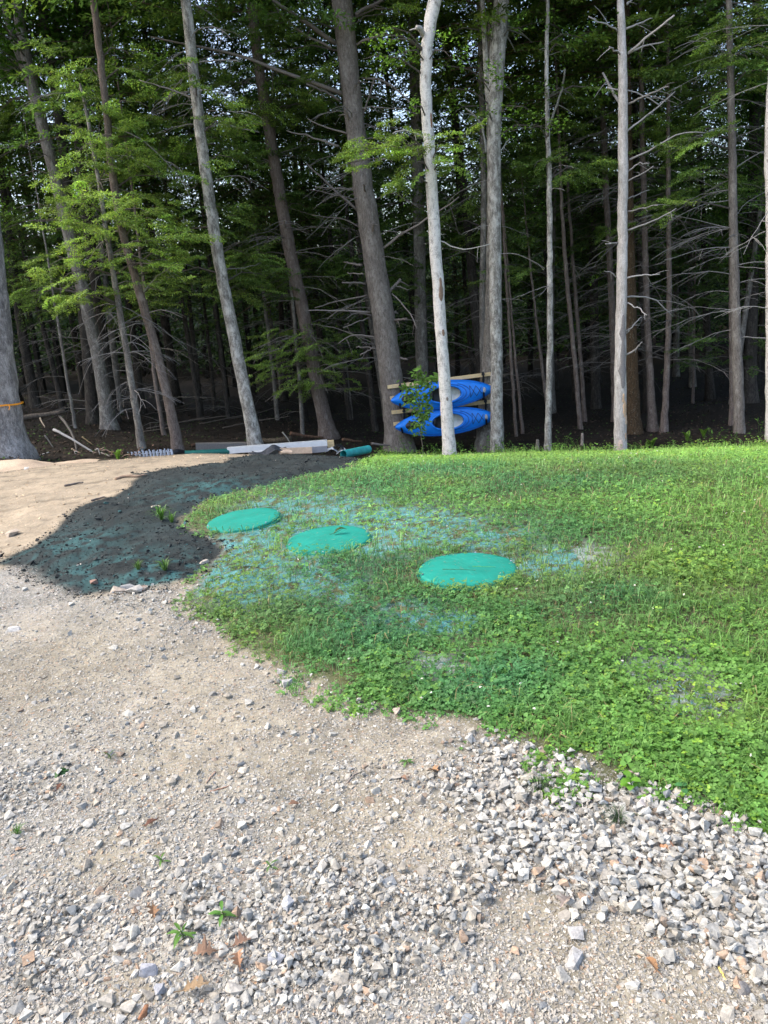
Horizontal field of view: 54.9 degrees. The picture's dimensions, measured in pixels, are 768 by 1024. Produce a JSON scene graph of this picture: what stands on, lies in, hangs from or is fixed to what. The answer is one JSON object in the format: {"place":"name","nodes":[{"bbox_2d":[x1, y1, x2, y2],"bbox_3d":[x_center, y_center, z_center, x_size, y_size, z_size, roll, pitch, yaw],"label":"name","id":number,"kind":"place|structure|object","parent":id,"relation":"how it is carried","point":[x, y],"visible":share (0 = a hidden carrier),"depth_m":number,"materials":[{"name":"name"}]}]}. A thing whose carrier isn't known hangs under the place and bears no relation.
{"place":"outdoors","nodes":[
{"label":"outdoors","id":0,"kind":"place"},
{"bbox_2d":[0,453,250,595],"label":"sand","id":1,"kind":"structure","parent":0,"point":[47,508],"depth_m":8.05,"materials":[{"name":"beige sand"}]},
{"bbox_2d":[0,459,100,471],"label":"dirt mound","id":2,"kind":"object","parent":1,"relation":"on","point":[13,464],"visible":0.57,"depth_m":12.31,"materials":[{"name":"soil"}]},
{"bbox_2d":[85,444,153,457],"bbox_3d":[-6.688,-1.229,16.713,3.058,0.404,1.271,-6,16,0],"label":"brush heap","id":3,"kind":"object","parent":1,"relation":"on","point":[129,456],"visible":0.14,"depth_m":16.84,"materials":[{"name":"brown wood"}]},
{"bbox_2d":[58,415,76,449],"bbox_3d":[-7.435,-1.835,17.484,0.127,0.881,1.202,-16,19,-31],"label":"fallen branch","id":4,"kind":"object","parent":3,"relation":"on","point":[66,424],"visible":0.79,"depth_m":17.47,"materials":[{"name":"grey wood"}]},
{"bbox_2d":[23,409,64,420],"bbox_3d":[-8.208,-2.286,17.573,1.188,0.166,0.166,-13,17,-24],"label":"fallen log","id":5,"kind":"object","parent":4,"relation":"on","point":[27,417],"visible":0.73,"depth_m":17.57,"materials":[{"name":"grey wood"}]},
{"bbox_2d":[0,454,365,594],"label":"hydroseed patch","id":6,"kind":"object","parent":1,"relation":"on","point":[109,524],"visible":0.83,"depth_m":6.09,"materials":[{"name":"soil"}]},
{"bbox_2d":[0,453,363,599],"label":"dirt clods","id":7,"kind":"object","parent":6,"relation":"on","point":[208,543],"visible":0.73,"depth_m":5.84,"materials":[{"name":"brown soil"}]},
{"bbox_2d":[340,445,371,456],"bbox_3d":[-0.646,-1.406,17.254,0.190,0.275,0.998,5,19,34],"label":"drain pipe","id":8,"kind":"object","parent":6,"relation":"on","point":[357,451],"visible":0.91,"depth_m":17.14,"materials":[{"name":"teal plastic"}]},
{"bbox_2d":[227,440,326,453],"bbox_3d":[-2.675,-1.643,18.586,2.491,0.150,0.130,-5,16,-5],"label":"plastic post","id":9,"kind":"object","parent":1,"relation":"on","point":[249,448],"visible":0.91,"depth_m":18.53,"materials":[{"name":"white plastic"}]},
{"bbox_2d":[0,316,765,462],"bbox_3d":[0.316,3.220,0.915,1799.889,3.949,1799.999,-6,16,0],"label":"forest floor","id":10,"kind":"structure","parent":0,"point":[363,419],"depth_m":26.22,"materials":[{"name":"soil"}]},
{"bbox_2d":[0,222,40,459],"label":"oak tree","id":11,"kind":"object","parent":10,"relation":"on","point":[15,443],"visible":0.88,"depth_m":14.13,"materials":[{"name":"grey plant"}]},
{"bbox_2d":[0,94,67,404],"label":"hemlock tree","id":12,"kind":"object","parent":10,"relation":"on","point":[19,392],"visible":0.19,"depth_m":28.06,"materials":[{"name":"green plant"}]},
{"bbox_2d":[0,4,93,408],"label":"hemlock tree","id":13,"kind":"object","parent":10,"relation":"on","point":[34,399],"visible":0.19,"depth_m":25.75,"materials":[{"name":"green plant"}]},
{"bbox_2d":[19,107,101,427],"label":"hemlock tree","id":14,"kind":"object","parent":10,"relation":"on","point":[66,375],"visible":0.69,"depth_m":21.16,"materials":[{"name":"grey plant"}]},
{"bbox_2d":[0,33,133,409],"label":"hemlock tree","id":15,"kind":"object","parent":10,"relation":"on","point":[30,192],"visible":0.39,"depth_m":24.63,"materials":[{"name":"green plant"}]},
{"bbox_2d":[0,0,137,429],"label":"maple tree","id":16,"kind":"object","parent":10,"relation":"on","point":[23,57],"visible":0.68,"depth_m":20.58,"materials":[{"name":"green plant"}]},
{"bbox_2d":[0,0,145,421],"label":"maple tree","id":17,"kind":"object","parent":10,"relation":"on","point":[97,283],"visible":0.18,"depth_m":22.03,"materials":[{"name":"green plant"}]},
{"bbox_2d":[0,9,146,397],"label":"hemlock tree","id":18,"kind":"object","parent":10,"relation":"on","point":[79,368],"visible":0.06,"depth_m":32.24,"materials":[{"name":"green plant"}]},
{"bbox_2d":[0,0,166,426],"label":"maple tree","id":19,"kind":"object","parent":10,"relation":"on","point":[91,399],"visible":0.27,"depth_m":22.32,"materials":[{"name":"green plant"}]},
{"bbox_2d":[0,0,196,413],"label":"hemlock tree","id":20,"kind":"object","parent":10,"relation":"on","point":[115,368],"visible":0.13,"depth_m":23.59,"materials":[{"name":"green plant"}]},
{"bbox_2d":[21,65,201,449],"bbox_3d":[-6.191,-5.415,17.194,3.791,8.860,4.798,-6,16,0],"label":"hemlock tree","id":21,"kind":"object","parent":10,"relation":"on","point":[92,229],"visible":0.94,"depth_m":16.78,"materials":[{"name":"green plant"}]},
{"bbox_2d":[0,0,232,449],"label":"pine tree","id":22,"kind":"object","parent":10,"relation":"on","point":[102,76],"visible":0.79,"depth_m":17.49,"materials":[{"name":"green plant"}]},
{"bbox_2d":[21,2,212,414],"bbox_3d":[-8.728,-11.729,23.797,6.107,17.874,5.809,-18,23,-37],"label":"hemlock tree","id":23,"kind":"object","parent":10,"relation":"on","point":[138,378],"visible":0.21,"depth_m":24.44,"materials":[{"name":"green plant"}]},
{"bbox_2d":[0,0,238,435],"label":"hemlock tree","id":24,"kind":"object","parent":10,"relation":"on","point":[60,104],"visible":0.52,"depth_m":19.62,"materials":[{"name":"green plant"}]},
{"bbox_2d":[26,4,250,406],"bbox_3d":[-8.817,-13.659,26.469,7.872,20.635,7.126,-5,16,4],"label":"hemlock tree","id":25,"kind":"object","parent":10,"relation":"on","point":[174,383],"visible":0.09,"depth_m":28.00,"materials":[{"name":"green plant"}]},
{"bbox_2d":[70,6,220,382],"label":"hemlock tree","id":26,"kind":"object","parent":10,"relation":"on","point":[155,322],"visible":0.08,"depth_m":31.53,"materials":[{"name":"green plant"}]},
{"bbox_2d":[71,2,261,420],"bbox_3d":[-7.071,-9.196,23.295,5.795,13.604,6.261,3,19,20],"label":"hemlock tree","id":27,"kind":"object","parent":10,"relation":"on","point":[195,381],"visible":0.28,"depth_m":23.17,"materials":[{"name":"green plant"}]},
{"bbox_2d":[65,0,269,415],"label":"hemlock tree","id":28,"kind":"object","parent":10,"relation":"on","point":[193,339],"visible":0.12,"depth_m":24.46,"materials":[{"name":"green plant"}]},
{"bbox_2d":[90,0,288,418],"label":"hemlock tree","id":29,"kind":"object","parent":10,"relation":"on","point":[224,379],"visible":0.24,"depth_m":23.94,"materials":[{"name":"green plant"}]},
{"bbox_2d":[49,0,357,452],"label":"hemlock tree","id":30,"kind":"object","parent":10,"relation":"on","point":[192,75],"visible":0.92,"depth_m":18.29,"materials":[{"name":"green plant"}]},
{"bbox_2d":[195,442,246,449],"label":"timber beam","id":31,"kind":"structure","parent":10,"relation":"on","point":[211,445],"depth_m":19.22,"materials":[{"name":"grey wood"}]},
{"bbox_2d":[173,171,281,410],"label":"hemlock tree","id":32,"kind":"object","parent":10,"relation":"on","point":[214,402],"visible":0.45,"depth_m":27.20,"materials":[{"name":"brown plant"}]},
{"bbox_2d":[107,0,377,439],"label":"hemlock tree","id":33,"kind":"object","parent":10,"relation":"on","point":[327,429],"visible":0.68,"depth_m":21.62,"materials":[{"name":"green plant"}]},
{"bbox_2d":[139,0,345,419],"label":"hemlock tree","id":34,"kind":"object","parent":10,"relation":"on","point":[276,409],"visible":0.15,"depth_m":23.20,"materials":[{"name":"green plant"}]},
{"bbox_2d":[212,88,299,390],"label":"broadleaf tree","id":35,"kind":"object","parent":10,"relation":"on","point":[271,324],"visible":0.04,"depth_m":34.33,"materials":[{"name":"green plant"}]},
{"bbox_2d":[173,0,371,421],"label":"hemlock tree","id":36,"kind":"object","parent":10,"relation":"on","point":[225,195],"visible":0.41,"depth_m":23.54,"materials":[{"name":"green plant"}]},
{"bbox_2d":[208,0,346,401],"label":"hemlock tree","id":37,"kind":"object","parent":10,"relation":"on","point":[284,394],"visible":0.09,"depth_m":31.22,"materials":[{"name":"green plant"}]},
{"bbox_2d":[234,92,327,433],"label":"hemlock tree","id":38,"kind":"object","parent":10,"relation":"on","point":[302,429],"visible":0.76,"depth_m":22.30,"materials":[{"name":"brown plant"}]},
{"bbox_2d":[239,9,360,411],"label":"hemlock tree","id":39,"kind":"object","parent":10,"relation":"on","point":[320,333],"visible":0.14,"depth_m":28.97,"materials":[{"name":"green plant"}]},
{"bbox_2d":[151,0,458,452],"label":"pine tree","id":40,"kind":"object","parent":10,"relation":"on","point":[375,264],"visible":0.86,"depth_m":19.37,"materials":[{"name":"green plant"}]},
{"bbox_2d":[395,407,490,435],"bbox_3d":[1.694,-2.505,20.479,2.819,0.761,0.375,-7,9,-1],"label":"kayak","id":41,"kind":"object","parent":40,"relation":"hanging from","point":[466,419],"visible":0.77,"depth_m":20.36,"materials":[{"name":"blue plastic"}]},
{"bbox_2d":[216,2,410,419],"bbox_3d":[-2.206,-10.797,24.544,7.661,17.090,6.819,-6,16,0],"label":"hemlock tree","id":42,"kind":"object","parent":10,"relation":"on","point":[347,404],"visible":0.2,"depth_m":24.97,"materials":[{"name":"green plant"}]},
{"bbox_2d":[286,145,367,396],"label":"hemlock tree","id":43,"kind":"object","parent":10,"relation":"on","point":[336,353],"visible":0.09,"depth_m":33.35,"materials":[{"name":"green plant"}]},
{"bbox_2d":[296,127,365,419],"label":"hemlock tree","id":44,"kind":"object","parent":10,"relation":"on","point":[334,307],"visible":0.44,"depth_m":26.11,"materials":[{"name":"brown plant"}]},
{"bbox_2d":[231,0,449,431],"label":"hemlock tree","id":45,"kind":"object","parent":10,"relation":"on","point":[370,389],"visible":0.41,"depth_m":22.24,"materials":[{"name":"green plant"}]},
{"bbox_2d":[250,0,436,421],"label":"broadleaf tree","id":46,"kind":"object","parent":10,"relation":"on","point":[354,218],"visible":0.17,"depth_m":24.63,"materials":[{"name":"green plant"}]},
{"bbox_2d":[0,22,765,396],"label":"woods","id":47,"kind":"object","parent":10,"relation":"on","point":[406,330],"visible":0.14,"depth_m":41.96,"materials":[{"name":"green plant"}]},
{"bbox_2d":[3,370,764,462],"bbox_3d":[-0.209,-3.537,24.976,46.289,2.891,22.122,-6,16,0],"label":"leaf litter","id":48,"kind":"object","parent":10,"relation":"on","point":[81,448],"visible":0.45,"depth_m":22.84,"materials":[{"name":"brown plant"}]},
{"bbox_2d":[320,2,485,380],"bbox_3d":[0.618,-13.302,27.864,6.624,19.388,6.301,5,18,38],"label":"hemlock tree","id":49,"kind":"object","parent":10,"relation":"on","point":[411,292],"visible":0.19,"depth_m":27.99,"materials":[{"name":"green plant"}]},
{"bbox_2d":[291,0,531,411],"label":"hemlock tree","id":50,"kind":"object","parent":10,"relation":"on","point":[420,333],"visible":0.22,"depth_m":22.98,"materials":[{"name":"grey plant"}]},
{"bbox_2d":[381,0,541,453],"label":"maple tree","id":51,"kind":"object","parent":10,"relation":"on","point":[483,432],"visible":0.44,"depth_m":20.16,"materials":[{"name":"grey plant"}]},
{"bbox_2d":[332,0,597,413],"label":"hemlock tree","id":52,"kind":"object","parent":10,"relation":"on","point":[470,263],"visible":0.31,"depth_m":22.94,"materials":[{"name":"green plant"}]},
{"bbox_2d":[393,18,543,380],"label":"hemlock tree","id":53,"kind":"object","parent":10,"relation":"on","point":[468,334],"visible":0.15,"depth_m":30.18,"materials":[{"name":"green plant"}]},
{"bbox_2d":[359,0,585,376],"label":"hemlock tree","id":54,"kind":"object","parent":10,"relation":"on","point":[482,206],"visible":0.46,"depth_m":20.72,"materials":[{"name":"green plant"}]},
{"bbox_2d":[453,183,529,436],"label":"hemlock tree","id":55,"kind":"object","parent":10,"relation":"on","point":[510,356],"visible":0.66,"depth_m":21.93,"materials":[{"name":"grey plant"}]},
{"bbox_2d":[445,133,545,373],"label":"hemlock tree","id":56,"kind":"object","parent":10,"relation":"on","point":[503,302],"visible":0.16,"depth_m":32.21,"materials":[{"name":"green plant"}]},
{"bbox_2d":[431,0,575,451],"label":"maple tree","id":57,"kind":"object","parent":10,"relation":"on","point":[493,81],"visible":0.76,"depth_m":18.63,"materials":[{"name":"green plant"}]},
{"bbox_2d":[476,161,564,433],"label":"hemlock tree","id":58,"kind":"object","parent":10,"relation":"on","point":[518,388],"visible":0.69,"depth_m":22.53,"materials":[{"name":"brown plant"}]},
{"bbox_2d":[502,83,580,427],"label":"hemlock tree","id":59,"kind":"object","parent":10,"relation":"on","point":[539,343],"visible":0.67,"depth_m":22.81,"materials":[{"name":"brown plant"}]},
{"bbox_2d":[439,0,650,413],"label":"broadleaf tree","id":60,"kind":"object","parent":10,"relation":"on","point":[534,193],"visible":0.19,"depth_m":25.11,"materials":[{"name":"green plant"}]},
{"bbox_2d":[473,2,635,389],"bbox_3d":[7.287,-16.725,32.118,7.544,23.210,7.930,-2,12,14],"label":"hemlock tree","id":61,"kind":"object","parent":10,"relation":"on","point":[557,386],"visible":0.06,"depth_m":32.97,"materials":[{"name":"green plant"}]},
{"bbox_2d":[444,0,665,421],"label":"hemlock tree","id":62,"kind":"object","parent":10,"relation":"on","point":[516,92],"visible":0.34,"depth_m":22.59,"materials":[{"name":"green plant"}]},
{"bbox_2d":[432,0,691,428],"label":"hemlock tree","id":63,"kind":"object","parent":10,"relation":"on","point":[642,69],"visible":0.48,"depth_m":20.17,"materials":[{"name":"green plant"}]},
{"bbox_2d":[496,0,633,451],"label":"maple tree","id":64,"kind":"object","parent":10,"relation":"on","point":[547,161],"visible":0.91,"depth_m":18.53,"materials":[{"name":"green plant"}]},
{"bbox_2d":[501,5,655,400],"bbox_3d":[6.912,-11.647,28.648,6.147,15.143,5.790,9,21,42],"label":"hemlock tree","id":65,"kind":"object","parent":10,"relation":"on","point":[587,313],"visible":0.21,"depth_m":28.62,"materials":[{"name":"green plant"}]},
{"bbox_2d":[516,7,662,384],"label":"hemlock tree","id":66,"kind":"object","parent":10,"relation":"on","point":[577,265],"visible":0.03,"depth_m":33.62,"materials":[{"name":"green plant"}]},
{"bbox_2d":[502,1,718,408],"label":"hemlock tree","id":67,"kind":"object","parent":10,"relation":"on","point":[595,391],"visible":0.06,"depth_m":27.15,"materials":[{"name":"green plant"}]},
{"bbox_2d":[512,0,713,434],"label":"hemlock tree","id":68,"kind":"object","parent":10,"relation":"on","point":[634,424],"visible":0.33,"depth_m":20.95,"materials":[{"name":"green plant"}]},
{"bbox_2d":[505,0,738,421],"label":"hemlock tree","id":69,"kind":"object","parent":10,"relation":"on","point":[609,253],"visible":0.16,"depth_m":22.59,"materials":[{"name":"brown plant"}]},
{"bbox_2d":[530,0,740,412],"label":"hemlock tree","id":70,"kind":"object","parent":10,"relation":"on","point":[612,154],"visible":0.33,"depth_m":23.88,"materials":[{"name":"green plant"}]},
{"bbox_2d":[506,0,767,431],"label":"hemlock tree","id":71,"kind":"object","parent":10,"relation":"on","point":[643,136],"visible":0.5,"depth_m":20.48,"materials":[{"name":"green plant"}]},
{"bbox_2d":[577,102,699,380],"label":"hemlock tree","id":72,"kind":"object","parent":10,"relation":"on","point":[656,277],"visible":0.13,"depth_m":29.70,"materials":[{"name":"green plant"}]},
{"bbox_2d":[512,0,765,432],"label":"hemlock tree","id":73,"kind":"object","parent":10,"relation":"on","point":[664,421],"visible":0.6,"depth_m":19.98,"materials":[{"name":"green plant"}]},
{"bbox_2d":[616,1,740,376],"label":"broadleaf tree","id":74,"kind":"object","parent":10,"relation":"on","point":[676,370],"visible":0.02,"depth_m":34.72,"materials":[{"name":"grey plant"}]},
{"bbox_2d":[598,0,767,425],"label":"hemlock tree","id":75,"kind":"object","parent":10,"relation":"on","point":[761,64],"visible":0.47,"depth_m":19.76,"materials":[{"name":"green plant"}]},
{"bbox_2d":[606,0,767,433],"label":"pine tree","id":76,"kind":"object","parent":10,"relation":"on","point":[731,194],"visible":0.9,"depth_m":18.26,"materials":[{"name":"green plant"}]},
{"bbox_2d":[652,87,727,403],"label":"hemlock tree","id":77,"kind":"object","parent":10,"relation":"on","point":[693,376],"visible":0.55,"depth_m":26.38,"materials":[{"name":"brown plant"}]},
{"bbox_2d":[646,13,748,387],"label":"broadleaf tree","id":78,"kind":"object","parent":10,"relation":"on","point":[691,333],"visible":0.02,"depth_m":29.38,"materials":[{"name":"green plant"}]},
{"bbox_2d":[630,0,767,402],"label":"hemlock tree","id":79,"kind":"object","parent":10,"relation":"on","point":[751,392],"visible":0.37,"depth_m":24.28,"materials":[{"name":"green plant"}]},
{"bbox_2d":[635,0,765,400],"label":"hemlock tree","id":80,"kind":"object","parent":10,"relation":"on","point":[709,393],"visible":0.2,"depth_m":26.44,"materials":[{"name":"green plant"}]},
{"bbox_2d":[675,25,767,441],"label":"birch tree","id":81,"kind":"object","parent":10,"relation":"on","point":[766,260],"visible":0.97,"depth_m":17.51,"materials":[{"name":"grey plant"}]},
{"bbox_2d":[687,11,767,404],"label":"broadleaf tree","id":82,"kind":"object","parent":10,"relation":"on","point":[754,249],"visible":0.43,"depth_m":22.92,"materials":[{"name":"green plant"}]},
{"bbox_2d":[696,84,765,374],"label":"hemlock tree","id":83,"kind":"object","parent":10,"relation":"on","point":[761,311],"visible":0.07,"depth_m":31.97,"materials":[{"name":"green plant"}]},
{"bbox_2d":[704,93,765,348],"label":"hemlock tree","id":84,"kind":"object","parent":10,"relation":"on","point":[763,242],"visible":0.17,"depth_m":24.92,"materials":[{"name":"green plant"}]},
{"bbox_2d":[0,0,766,259],"label":"sky","id":85,"kind":"structure","parent":0,"point":[406,94],"materials":[{"name":"white"}]},
{"bbox_2d":[0,566,767,1023],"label":"driveway","id":86,"kind":"structure","parent":0,"point":[200,686],"depth_m":2.60,"materials":[{"name":"beige gravel"}]},
{"bbox_2d":[0,565,767,1023],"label":"gravel","id":87,"kind":"structure","parent":86,"relation":"on","point":[718,929],"depth_m":2.11,"materials":[{"name":"grey gravel"}]},
{"bbox_2d":[138,963,157,977],"bbox_3d":[-0.615,1.198,1.927,0.049,0.036,0.025,-2,16,12],"label":"stone","id":88,"kind":"object","parent":87,"relation":"on","point":[147,970],"visible":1,"depth_m":1.92,"materials":[{"name":"grey stone"}]},
{"bbox_2d":[167,922,195,949],"bbox_3d":[-0.551,1.155,2.024,0.077,0.042,0.085,-16,19,-33],"label":"seedling","id":89,"kind":"object","parent":87,"relation":"on","point":[177,938],"visible":1,"depth_m":2.02,"materials":[{"name":"green plant"}]},
{"bbox_2d":[193,935,222,955],"bbox_3d":[-0.468,1.151,1.958,0.065,0.036,0.054,-19,20,-39],"label":"dead leaf","id":90,"kind":"object","parent":87,"relation":"on","point":[202,948],"visible":1,"depth_m":1.96,"materials":[{"name":"brown plant"}]},
{"bbox_2d":[565,946,583,969],"bbox_3d":[0.474,1.115,1.849,0.041,0.030,0.063,5,19,33],"label":"stone","id":91,"kind":"object","parent":87,"relation":"on","point":[576,957],"visible":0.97,"depth_m":1.84,"materials":[{"name":"white stone"}]},
{"bbox_2d":[619,770,640,790],"bbox_3d":[0.805,0.895,2.424,0.064,0.072,0.066,-6,16,0],"label":"seedling","id":92,"kind":"object","parent":87,"relation":"on","point":[626,780],"visible":1,"depth_m":2.42,"materials":[{"name":"green plant"}]},
{"bbox_2d":[171,435,767,835],"bbox_3d":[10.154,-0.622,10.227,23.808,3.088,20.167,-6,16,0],"label":"lawn","id":93,"kind":"structure","parent":0,"point":[606,771],"depth_m":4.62,"materials":[{"name":"plant"}]},
{"bbox_2d":[207,507,281,532],"bbox_3d":[-1.144,0.069,6.035,0.624,0.062,0.624,-7,17,0],"label":"tank cover","id":94,"kind":"object","parent":93,"relation":"on","point":[249,518],"visible":0.87,"depth_m":5.95,"materials":[{"name":"plastic"}]},
{"bbox_2d":[286,525,371,555],"bbox_3d":[-0.396,0.204,5.319,0.628,0.063,0.628,6,20,31],"label":"tank cover","id":95,"kind":"object","parent":93,"relation":"on","point":[322,537],"visible":0.79,"depth_m":5.26,"materials":[{"name":"plastic"}]},
{"bbox_2d":[329,0,489,454],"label":"birch tree","id":96,"kind":"object","parent":93,"relation":"on","point":[428,151],"visible":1,"depth_m":16.43,"materials":[{"name":"white plant"}]},
{"bbox_2d":[396,364,438,454],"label":"sapling","id":97,"kind":"object","parent":93,"relation":"on","point":[422,418],"visible":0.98,"depth_m":18.88,"materials":[{"name":"green plant"}]},
{"bbox_2d":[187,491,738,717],"bbox_3d":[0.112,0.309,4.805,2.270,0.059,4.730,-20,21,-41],"label":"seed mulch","id":98,"kind":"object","parent":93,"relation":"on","point":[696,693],"visible":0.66,"depth_m":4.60,"materials":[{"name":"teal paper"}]},
{"bbox_2d":[417,552,516,591],"bbox_3d":[0.509,0.355,4.516,0.624,0.062,0.624,-11,17,-24],"label":"tank cover","id":99,"kind":"object","parent":93,"relation":"on","point":[492,568],"visible":0.83,"depth_m":4.45,"materials":[{"name":"plastic"}]},
{"bbox_2d":[588,0,704,450],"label":"dead pine","id":100,"kind":"object","parent":93,"relation":"on","point":[620,396],"visible":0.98,"depth_m":17.42,"materials":[{"name":"grey plant"}]},
{"bbox_3d":[0.451,-3.175,20.303,0.139,0.666,0.576,-6,16,0],"label":"strap","id":101,"kind":"object","parent":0,"visible":0},
{"bbox_2d":[391,379,490,409],"bbox_3d":[1.596,-3.215,20.277,2.861,0.772,0.381,-7,9,-1],"label":"kayak","id":102,"kind":"object","parent":101,"relation":"hanging from","point":[464,392],"visible":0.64,"depth_m":20.16,"materials":[{"name":"blue plastic"}]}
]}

